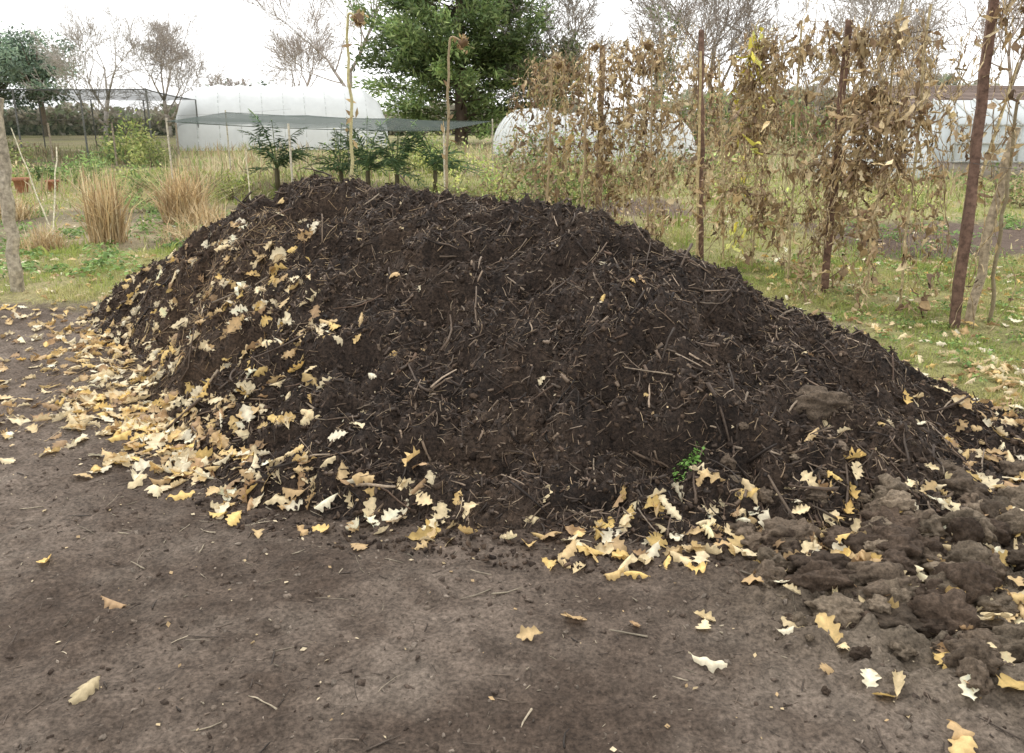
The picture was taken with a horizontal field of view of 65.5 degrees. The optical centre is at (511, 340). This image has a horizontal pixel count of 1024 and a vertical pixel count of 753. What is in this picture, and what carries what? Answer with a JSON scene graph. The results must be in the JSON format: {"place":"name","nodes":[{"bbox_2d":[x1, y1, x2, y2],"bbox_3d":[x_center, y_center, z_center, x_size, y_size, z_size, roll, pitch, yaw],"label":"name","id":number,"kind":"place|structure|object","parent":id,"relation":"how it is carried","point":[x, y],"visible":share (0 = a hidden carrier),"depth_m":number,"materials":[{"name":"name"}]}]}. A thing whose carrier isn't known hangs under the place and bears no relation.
{"place":"outdoors","nodes":[
{"label":"outdoors","id":0,"kind":"place"},
{"bbox_2d":[0,125,1023,752],"bbox_3d":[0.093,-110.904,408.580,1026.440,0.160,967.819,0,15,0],"label":"ground","id":1,"kind":"structure","parent":0,"point":[606,701],"depth_m":2.61,"materials":[{"name":"brown soil"}]},
{"bbox_2d":[0,98,24,291],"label":"wooden post","id":2,"kind":"object","parent":1,"relation":"on","point":[13,261],"visible":0.88,"depth_m":7.48,"materials":[{"name":"grey wood"}]},
{"bbox_2d":[0,28,26,111],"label":"pine tree","id":3,"kind":"object","parent":1,"relation":"on","point":[3,85],"visible":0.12,"depth_m":87.57,"materials":[{"name":"green plant"}]},
{"bbox_2d":[12,177,28,192],"bbox_3d":[-11.400,-3.614,18.505,0.364,0.340,0.364,0,15,0],"label":"terracotta pot","id":4,"kind":"object","parent":1,"relation":"on","point":[19,183],"visible":0.91,"depth_m":18.40,"materials":[{"name":"orange ceramic"}]},
{"bbox_2d":[8,140,41,165],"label":"shrub","id":5,"kind":"object","parent":1,"relation":"on","point":[29,155],"visible":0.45,"depth_m":29.23,"materials":[{"name":"green plant"}]},
{"bbox_2d":[0,193,50,220],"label":"dry grass clump","id":6,"kind":"object","parent":1,"relation":"on","point":[20,213],"visible":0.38,"depth_m":13.34,"materials":[{"name":"beige plant"}]},
{"bbox_2d":[11,128,49,224],"bbox_3d":[-7.600,-2.580,12.564,0.740,1.502,0.037,10,18,32],"label":"bamboo cane","id":7,"kind":"object","parent":1,"relation":"on","point":[30,178],"visible":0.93,"depth_m":12.56,"materials":[{"name":"brown wood"}]},
{"bbox_2d":[1,221,79,251],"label":"dry grass clump","id":8,"kind":"object","parent":1,"relation":"on","point":[46,241],"visible":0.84,"depth_m":10.29,"materials":[{"name":"beige plant"}]},
{"bbox_2d":[11,155,71,177],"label":"shrub","id":9,"kind":"object","parent":1,"relation":"on","point":[17,171],"visible":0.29,"depth_m":23.69,"materials":[{"name":"green plant"}]},
{"bbox_2d":[0,20,91,136],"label":"pine tree","id":10,"kind":"object","parent":1,"relation":"on","point":[23,62],"visible":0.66,"depth_m":84.00,"materials":[{"name":"green plant"}]},
{"bbox_2d":[52,147,57,237],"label":"bamboo cane","id":11,"kind":"object","parent":1,"relation":"on","point":[54,190],"visible":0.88,"depth_m":11.11,"materials":[{"name":"brown wood"}]},
{"bbox_2d":[16,146,118,182],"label":"shrub","id":12,"kind":"object","parent":1,"relation":"on","point":[76,164],"visible":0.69,"depth_m":21.42,"materials":[{"name":"green plant"}]},
{"bbox_2d":[12,162,160,243],"bbox_3d":[-5.415,-1.836,10.559,1.876,1.110,1.719,9,18,30],"label":"dry grass clump","id":13,"kind":"object","parent":1,"relation":"on","point":[104,223],"visible":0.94,"depth_m":10.56,"materials":[{"name":"beige plant"}]},
{"bbox_2d":[19,1,177,136],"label":"bare tree","id":14,"kind":"object","parent":1,"relation":"on","point":[59,63],"visible":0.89,"depth_m":79.25,"materials":[{"name":"brown plant"}]},
{"bbox_2d":[0,88,198,162],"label":"fruit cage","id":15,"kind":"object","parent":1,"relation":"on","point":[143,95],"visible":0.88,"depth_m":33.87,"materials":[{"name":"grey metal"}]},
{"bbox_2d":[47,123,180,170],"bbox_3d":[-22.500,-6.377,26.260,23.058,1.550,0.079,0,15,0],"label":"netting fence","id":16,"kind":"object","parent":1,"relation":"on","point":[50,141],"visible":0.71,"depth_m":26.20,"materials":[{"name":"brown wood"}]},
{"bbox_2d":[89,109,159,164],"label":"shrub","id":17,"kind":"object","parent":1,"relation":"on","point":[110,147],"visible":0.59,"depth_m":30.94,"materials":[{"name":"green plant"}]},
{"bbox_2d":[89,172,163,203],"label":"shrub","id":18,"kind":"object","parent":1,"relation":"on","point":[140,191],"visible":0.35,"depth_m":15.67,"materials":[{"name":"green plant"}]},
{"bbox_2d":[124,194,162,212],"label":"shrub","id":19,"kind":"object","parent":1,"relation":"on","point":[149,208],"visible":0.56,"depth_m":14.37,"materials":[{"name":"green plant"}]},
{"bbox_2d":[121,117,176,166],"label":"shrub","id":20,"kind":"object","parent":1,"relation":"on","point":[150,148],"visible":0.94,"depth_m":28.91,"materials":[{"name":"green plant"}]},
{"bbox_2d":[107,159,204,190],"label":"shrub","id":21,"kind":"object","parent":1,"relation":"on","point":[135,169],"visible":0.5,"depth_m":19.36,"materials":[{"name":"green plant"}]},
{"bbox_2d":[103,0,228,136],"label":"bare tree","id":22,"kind":"object","parent":1,"relation":"on","point":[180,56],"visible":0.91,"depth_m":82.68,"materials":[{"name":"brown plant"}]},
{"bbox_2d":[131,213,215,245],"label":"dry grass clump","id":23,"kind":"object","parent":1,"relation":"on","point":[175,233],"visible":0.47,"depth_m":10.78,"materials":[{"name":"beige plant"}]},
{"bbox_2d":[135,197,231,229],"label":"dry grass clump","id":24,"kind":"object","parent":1,"relation":"on","point":[208,217],"visible":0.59,"depth_m":12.06,"materials":[{"name":"beige plant"}]},
{"bbox_2d":[126,157,250,224],"bbox_3d":[-5.249,-2.475,13.014,2.633,1.110,2.871,-9,18,-30],"label":"dry grass clump","id":25,"kind":"object","parent":1,"relation":"on","point":[181,193],"visible":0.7,"depth_m":12.65,"materials":[{"name":"beige plant"}]},
{"bbox_2d":[207,73,252,85],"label":"bare tree","id":26,"kind":"object","parent":1,"relation":"on","point":[229,82],"visible":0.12,"depth_m":85.85,"materials":[{"name":"grey plant"}]},
{"bbox_2d":[209,168,262,201],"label":"shrub","id":27,"kind":"object","parent":1,"relation":"on","point":[228,192],"visible":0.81,"depth_m":16.71,"materials":[{"name":"green plant"}]},
{"bbox_2d":[176,84,387,150],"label":"polytunnel","id":28,"kind":"structure","parent":1,"relation":"on","point":[322,100],"depth_m":45.76,"materials":[{"name":"white plastic"}]},
{"bbox_2d":[238,108,327,189],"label":"palm kale plant","id":29,"kind":"object","parent":1,"relation":"on","point":[281,161],"visible":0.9,"depth_m":18.42,"materials":[{"name":"green plant"}]},
{"bbox_2d":[258,0,346,86],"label":"bare tree","id":30,"kind":"object","parent":1,"relation":"on","point":[299,44],"visible":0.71,"depth_m":80.02,"materials":[{"name":"brown plant"}]},
{"bbox_2d":[165,110,492,190],"bbox_3d":[-4.768,-4.477,18.683,9.998,1.910,6.591,6,16,20],"label":"netting cage","id":31,"kind":"object","parent":1,"relation":"on","point":[227,119],"visible":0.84,"depth_m":18.18,"materials":[{"name":"green"}]},
{"bbox_2d":[298,127,368,183],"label":"palm kale plant","id":32,"kind":"object","parent":1,"relation":"on","point":[342,168],"visible":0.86,"depth_m":19.06,"materials":[{"name":"green plant"}]},
{"bbox_2d":[240,0,447,86],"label":"bare tree","id":33,"kind":"object","parent":1,"relation":"on","point":[320,53],"visible":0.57,"depth_m":74.89,"materials":[{"name":"brown plant"}]},
{"bbox_2d":[294,128,414,175],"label":"shrub","id":34,"kind":"object","parent":1,"relation":"on","point":[360,171],"visible":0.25,"depth_m":24.36,"materials":[{"name":"green plant"}]},
{"bbox_2d":[342,8,368,178],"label":"dried sunflower","id":35,"kind":"object","parent":1,"relation":"on","point":[357,17],"visible":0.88,"depth_m":7.22,"materials":[{"name":"beige plant"}]},
{"bbox_2d":[333,116,418,185],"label":"palm kale plant","id":36,"kind":"object","parent":1,"relation":"on","point":[368,161],"visible":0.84,"depth_m":18.07,"materials":[{"name":"green plant"}]},
{"bbox_2d":[362,119,431,192],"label":"palm kale plant","id":37,"kind":"object","parent":1,"relation":"on","point":[400,162],"visible":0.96,"depth_m":17.47,"materials":[{"name":"green plant"}]},
{"bbox_2d":[325,131,479,169],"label":"shrub","id":38,"kind":"object","parent":1,"relation":"on","point":[420,166],"visible":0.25,"depth_m":27.02,"materials":[{"name":"green plant"}]},
{"bbox_2d":[398,121,496,193],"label":"palm kale plant","id":39,"kind":"object","parent":1,"relation":"on","point":[432,161],"visible":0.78,"depth_m":18.07,"materials":[{"name":"green plant"}]},
{"bbox_2d":[430,155,468,193],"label":"shrub","id":40,"kind":"object","parent":1,"relation":"on","point":[454,181],"visible":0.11,"depth_m":12.83,"materials":[{"name":"green plant"}]},
{"bbox_2d":[342,0,557,143],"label":"conifer tree","id":41,"kind":"object","parent":1,"relation":"on","point":[419,52],"visible":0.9,"depth_m":54.13,"materials":[{"name":"green plant"}]},
{"bbox_2d":[405,130,501,176],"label":"shrub","id":42,"kind":"object","parent":1,"relation":"on","point":[431,173],"visible":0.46,"depth_m":23.88,"materials":[{"name":"green plant"}]},
{"bbox_2d":[441,33,474,189],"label":"dried sunflower","id":43,"kind":"object","parent":1,"relation":"on","point":[463,41],"visible":0.86,"depth_m":7.85,"materials":[{"name":"brown plant"}]},
{"bbox_2d":[455,130,536,199],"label":"shrub","id":44,"kind":"object","parent":1,"relation":"on","point":[511,178],"visible":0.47,"depth_m":16.67,"materials":[{"name":"green plant"}]},
{"bbox_2d":[478,158,513,200],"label":"shrub","id":45,"kind":"object","parent":1,"relation":"on","point":[496,185],"visible":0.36,"depth_m":12.24,"materials":[{"name":"green plant"}]},
{"bbox_2d":[3,70,1000,135],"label":"distant tree belt","id":46,"kind":"object","parent":1,"relation":"on","point":[72,126],"visible":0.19,"depth_m":93.32,"materials":[{"name":"green plant"}]},
{"bbox_2d":[0,168,1023,573],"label":"compost heap","id":47,"kind":"object","parent":1,"relation":"on","point":[534,328],"visible":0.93,"depth_m":4.01,"materials":[{"name":"black soil"}]},
{"bbox_2d":[672,441,704,481],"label":"seedling weed","id":48,"kind":"object","parent":47,"relation":"on","point":[690,460],"visible":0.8,"depth_m":3.52,"materials":[{"name":"green plant"}]},
{"bbox_2d":[0,187,1023,752],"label":"fallen oak leaves","id":49,"kind":"object","parent":1,"relation":"on","point":[184,457],"visible":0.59,"depth_m":3.90,"materials":[{"name":"yellow plant"}]},
{"bbox_2d":[0,337,1023,752],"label":"soil crumbs","id":50,"kind":"object","parent":1,"relation":"on","point":[650,619],"visible":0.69,"depth_m":2.59,"materials":[{"name":"brown soil"}]},
{"bbox_2d":[0,139,1023,222],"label":"overgrown weeds","id":51,"kind":"object","parent":1,"relation":"on","point":[239,162],"visible":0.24,"depth_m":25.37,"materials":[{"name":"green plant"}]},
{"bbox_2d":[0,435,1023,752],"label":"fallen twigs","id":52,"kind":"object","parent":1,"relation":"on","point":[382,609],"visible":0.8,"depth_m":2.57,"materials":[{"name":"brown wood"}]},
{"bbox_2d":[4,181,1023,751],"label":"leaf fragments","id":53,"kind":"object","parent":1,"relation":"on","point":[168,623],"visible":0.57,"depth_m":3.59,"materials":[{"name":"brown plant"}]},
{"bbox_2d":[461,116,581,172],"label":"shrub","id":54,"kind":"object","parent":1,"relation":"on","point":[503,157],"visible":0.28,"depth_m":26.33,"materials":[{"name":"green plant"}]},
{"bbox_2d":[490,127,575,203],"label":"shrub","id":55,"kind":"object","parent":1,"relation":"on","point":[537,186],"visible":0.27,"depth_m":12.81,"materials":[{"name":"green plant"}]},
{"bbox_2d":[493,107,580,162],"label":"polytunnel","id":56,"kind":"structure","parent":1,"relation":"on","point":[506,128],"depth_m":32.23,"materials":[{"name":"white plastic"}]},
{"bbox_2d":[462,0,616,115],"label":"bare tree","id":57,"kind":"object","parent":1,"relation":"on","point":[567,45],"visible":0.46,"depth_m":55.39,"materials":[{"name":"brown plant"}]},
{"bbox_2d":[546,58,563,200],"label":"dried sunflower","id":58,"kind":"object","parent":1,"relation":"on","point":[558,65],"visible":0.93,"depth_m":10.12,"materials":[{"name":"brown plant"}]},
{"bbox_2d":[485,44,639,223],"bbox_3d":[0.726,-3.285,13.152,1.571,3.019,3.780,-8,17,-27],"label":"dried bean vine","id":59,"kind":"object","parent":1,"relation":"on","point":[568,143],"visible":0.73,"depth_m":12.77,"materials":[{"name":"brown plant"}]},
{"bbox_2d":[515,121,634,207],"bbox_3d":[1.121,-3.594,15.694,2.284,1.909,1.779,-12,20,-38],"label":"shrub","id":60,"kind":"object","parent":1,"relation":"on","point":[574,182],"visible":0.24,"depth_m":15.69,"materials":[{"name":"green plant"}]},
{"bbox_2d":[581,41,601,206],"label":"dried sunflower","id":61,"kind":"object","parent":1,"relation":"on","point":[594,48],"visible":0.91,"depth_m":10.57,"materials":[{"name":"brown plant"}]},
{"bbox_2d":[595,47,605,211],"bbox_3d":[1.335,-2.986,12.036,0.102,2.765,0.114,4,16,16],"label":"wooden post","id":62,"kind":"object","parent":1,"relation":"on","point":[600,182],"visible":0.31,"depth_m":12.03,"materials":[{"name":"brown wood"}]},
{"bbox_2d":[622,64,625,224],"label":"bamboo cane","id":63,"kind":"object","parent":1,"relation":"on","point":[624,148],"visible":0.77,"depth_m":11.20,"materials":[{"name":"brown wood"}]},
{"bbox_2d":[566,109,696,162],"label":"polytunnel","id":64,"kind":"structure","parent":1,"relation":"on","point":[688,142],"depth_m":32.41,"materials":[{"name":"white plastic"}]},
{"bbox_2d":[573,123,690,188],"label":"shrub","id":65,"kind":"object","parent":1,"relation":"on","point":[639,169],"visible":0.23,"depth_m":19.58,"materials":[{"name":"green plant"}]},
{"bbox_2d":[540,21,741,256],"bbox_3d":[1.704,-2.634,10.629,1.468,2.969,3.448,-7,17,-25],"label":"dried bean vine","id":66,"kind":"object","parent":1,"relation":"on","point":[640,71],"visible":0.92,"depth_m":10.73,"materials":[{"name":"brown plant"}]},
{"bbox_2d":[640,39,657,236],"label":"dried sunflower","id":67,"kind":"object","parent":1,"relation":"on","point":[647,46],"visible":0.96,"depth_m":9.79,"materials":[{"name":"brown plant"}]},
{"bbox_2d":[653,56,663,238],"bbox_3d":[1.904,-2.387,10.362,0.061,2.499,0.054,-13,20,-39],"label":"bamboo cane","id":68,"kind":"object","parent":1,"relation":"on","point":[658,148],"visible":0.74,"depth_m":10.36,"materials":[{"name":"brown wood"}]},
{"bbox_2d":[608,0,745,107],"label":"bare tree","id":69,"kind":"object","parent":1,"relation":"on","point":[653,20],"visible":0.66,"depth_m":53.99,"materials":[{"name":"brown plant"}]},
{"bbox_2d":[695,51,701,256],"bbox_3d":[2.173,-2.068,9.288,0.046,2.454,0.279,11,19,35],"label":"bamboo cane","id":70,"kind":"object","parent":1,"relation":"on","point":[699,130],"visible":0.79,"depth_m":9.19,"materials":[{"name":"brown wood"}]},
{"bbox_2d":[697,29,704,258],"bbox_3d":[2.245,-2.244,9.443,0.245,2.712,0.100,0,15,0],"label":"wooden post","id":71,"kind":"object","parent":1,"relation":"on","point":[702,152],"visible":0.67,"depth_m":9.39,"materials":[{"name":"brown wood"}]},
{"bbox_2d":[618,0,808,137],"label":"bare tree","id":72,"kind":"object","parent":1,"relation":"on","point":[736,21],"visible":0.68,"depth_m":60.04,"materials":[{"name":"brown plant"}]},
{"bbox_2d":[633,50,795,218],"bbox_3d":[3.564,-3.463,13.685,3.130,2.876,1.709,-7,17,-24],"label":"dried bean vine","id":73,"kind":"object","parent":1,"relation":"on","point":[712,95],"visible":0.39,"depth_m":13.36,"materials":[{"name":"brown plant"}]},
{"bbox_2d":[718,62,723,260],"bbox_3d":[2.351,-1.905,8.936,0.224,2.327,0.051,4,16,13],"label":"bamboo cane","id":74,"kind":"object","parent":1,"relation":"on","point":[721,141],"visible":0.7,"depth_m":8.84,"materials":[{"name":"brown wood"}]},
{"bbox_2d":[661,143,789,178],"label":"shrub","id":75,"kind":"object","parent":1,"relation":"on","point":[734,156],"visible":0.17,"depth_m":23.36,"materials":[{"name":"green plant"}]},
{"bbox_2d":[686,135,795,202],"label":"shrub","id":76,"kind":"object","parent":1,"relation":"on","point":[747,179],"visible":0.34,"depth_m":16.45,"materials":[{"name":"green plant"}]},
{"bbox_2d":[639,88,849,147],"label":"hedge","id":77,"kind":"object","parent":1,"relation":"on","point":[818,122],"visible":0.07,"depth_m":49.49,"materials":[{"name":"green plant"}]},
{"bbox_2d":[751,56,764,267],"bbox_3d":[2.628,-1.835,8.539,0.047,2.404,0.095,-8,17,-27],"label":"bamboo cane","id":78,"kind":"object","parent":1,"relation":"on","point":[754,231],"visible":0.43,"depth_m":8.62,"materials":[{"name":"brown wood"}]},
{"bbox_2d":[691,0,874,295],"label":"dried bean vine","id":79,"kind":"object","parent":1,"relation":"on","point":[773,68],"visible":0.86,"depth_m":8.14,"materials":[{"name":"brown plant"}]},
{"bbox_2d":[724,17,775,267],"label":"yellow bean leaves","id":80,"kind":"object","parent":79,"relation":"attached to","point":[752,38],"visible":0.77,"depth_m":8.18,"materials":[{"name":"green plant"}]},
{"bbox_2d":[787,21,802,277],"bbox_3d":[2.812,-1.787,7.936,0.116,2.631,0.034,9,18,30],"label":"bamboo cane","id":81,"kind":"object","parent":1,"relation":"on","point":[789,254],"visible":0.71,"depth_m":7.93,"materials":[{"name":"brown wood"}]},
{"bbox_2d":[820,19,852,292],"bbox_3d":[3.006,-1.608,7.398,0.095,2.572,0.086,4,16,16],"label":"wooden post","id":82,"kind":"object","parent":1,"relation":"on","point":[827,246],"visible":0.56,"depth_m":7.37,"materials":[{"name":"brown wood"}]},
{"bbox_2d":[780,0,953,144],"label":"bare tree","id":83,"kind":"object","parent":1,"relation":"on","point":[877,8],"visible":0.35,"depth_m":50.75,"materials":[{"name":"brown plant"}]},
{"bbox_2d":[748,5,993,320],"bbox_3d":[3.151,-1.476,7.001,1.276,2.661,1.817,-10,18,-31],"label":"dried bean vine","id":84,"kind":"object","parent":1,"relation":"on","point":[897,123],"visible":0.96,"depth_m":6.77,"materials":[{"name":"brown plant"}]},
{"bbox_2d":[720,384,1023,695],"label":"soil clods","id":85,"kind":"object","parent":1,"relation":"on","point":[900,543],"visible":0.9,"depth_m":2.86,"materials":[{"name":"brown soil"}]},
{"bbox_2d":[815,130,933,178],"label":"polytunnel","id":86,"kind":"structure","parent":1,"relation":"on","point":[924,149],"depth_m":22.19,"materials":[{"name":"white plastic"}]},
{"bbox_2d":[790,0,963,104],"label":"bare tree","id":87,"kind":"object","parent":1,"relation":"on","point":[852,15],"visible":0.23,"depth_m":59.24,"materials":[{"name":"brown plant"}]},
{"bbox_2d":[864,0,903,303],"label":"bamboo cane","id":88,"kind":"object","parent":1,"relation":"on","point":[888,112],"visible":0.45,"depth_m":6.94,"materials":[{"name":"brown wood"}]},
{"bbox_2d":[864,174,949,209],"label":"shrub","id":89,"kind":"object","parent":1,"relation":"on","point":[906,204],"visible":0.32,"depth_m":15.28,"materials":[{"name":"green plant"}]},
{"bbox_2d":[803,28,1012,265],"bbox_3d":[4.657,-2.372,9.907,1.789,2.726,3.349,0,15,0],"label":"dried bean vine","id":90,"kind":"object","parent":1,"relation":"on","point":[953,115],"visible":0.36,"depth_m":9.42,"materials":[{"name":"brown plant"}]},
{"bbox_2d":[898,4,931,313],"bbox_3d":[3.326,-1.399,6.596,0.100,2.594,0.049,14,21,41],"label":"bamboo cane","id":91,"kind":"object","parent":1,"relation":"on","point":[916,147],"visible":0.78,"depth_m":6.57,"materials":[{"name":"brown wood"}]},
{"bbox_2d":[908,98,1023,179],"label":"greenhouse","id":92,"kind":"object","parent":1,"relation":"on","point":[1018,157],"visible":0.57,"depth_m":22.54,"materials":[{"name":"white plastic"}]},
{"bbox_2d":[949,0,999,328],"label":"wooden post","id":93,"kind":"object","parent":1,"relation":"on","point":[965,241],"visible":0.92,"depth_m":6.05,"materials":[{"name":"brown wood"}]},
{"bbox_2d":[527,18,1023,169],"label":"trellis wire","id":94,"kind":"object","parent":93,"relation":"attached to","point":[832,40],"visible":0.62,"depth_m":6.82,"materials":[{"name":"grey metal"}]},
{"bbox_2d":[930,0,1023,85],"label":"bare tree","id":95,"kind":"object","parent":1,"relation":"on","point":[1008,52],"visible":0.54,"depth_m":50.74,"materials":[{"name":"brown plant"}]},
{"bbox_2d":[937,0,1023,332],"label":"dried bean vine","id":96,"kind":"object","parent":1,"relation":"on","point":[1015,46],"visible":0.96,"depth_m":5.82,"materials":[{"name":"brown plant"}]},
{"bbox_2d":[941,162,1023,190],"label":"shrub","id":97,"kind":"object","parent":1,"relation":"on","point":[959,178],"visible":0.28,"depth_m":18.91,"materials":[{"name":"green plant"}]},
{"bbox_2d":[951,62,1018,266],"bbox_3d":[5.125,-1.821,8.676,0.484,2.304,0.034,-3,16,-11],"label":"bamboo cane","id":98,"kind":"object","parent":1,"relation":"on","point":[989,151],"visible":0.38,"depth_m":8.58,"materials":[{"name":"brown wood"}]},
{"bbox_2d":[957,152,1023,207],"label":"shrub","id":99,"kind":"object","parent":1,"relation":"on","point":[1018,185],"visible":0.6,"depth_m":15.51,"materials":[{"name":"green plant"}]},
{"bbox_2d":[964,127,1020,325],"bbox_3d":[3.842,-0.887,6.403,0.390,1.609,0.093,-12,20,-38],"label":"support stake","id":100,"kind":"object","parent":1,"relation":"on","point":[983,260],"visible":0.69,"depth_m":6.40,"materials":[{"name":"brown wood"}]},
{"bbox_2d":[987,92,1023,321],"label":"dried sunflower","id":101,"kind":"object","parent":1,"relation":"on","point":[1004,202],"visible":0.91,"depth_m":6.29,"materials":[{"name":"brown plant"}]},
{"bbox_2d":[0,168,1023,412],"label":"grass","id":102,"kind":"structure","parent":0,"point":[684,230],"depth_m":8.71,"materials":[{"name":"green plant"}]},
{"bbox_2d":[0,0,1023,113],"label":"sky","id":103,"kind":"structure","parent":0,"point":[234,37],"materials":[{"name":"white"}]},
{"bbox_2d":[844,86,1023,129],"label":"tiled shed","id":104,"kind":"structure","parent":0,"point":[969,93],"depth_m":36.04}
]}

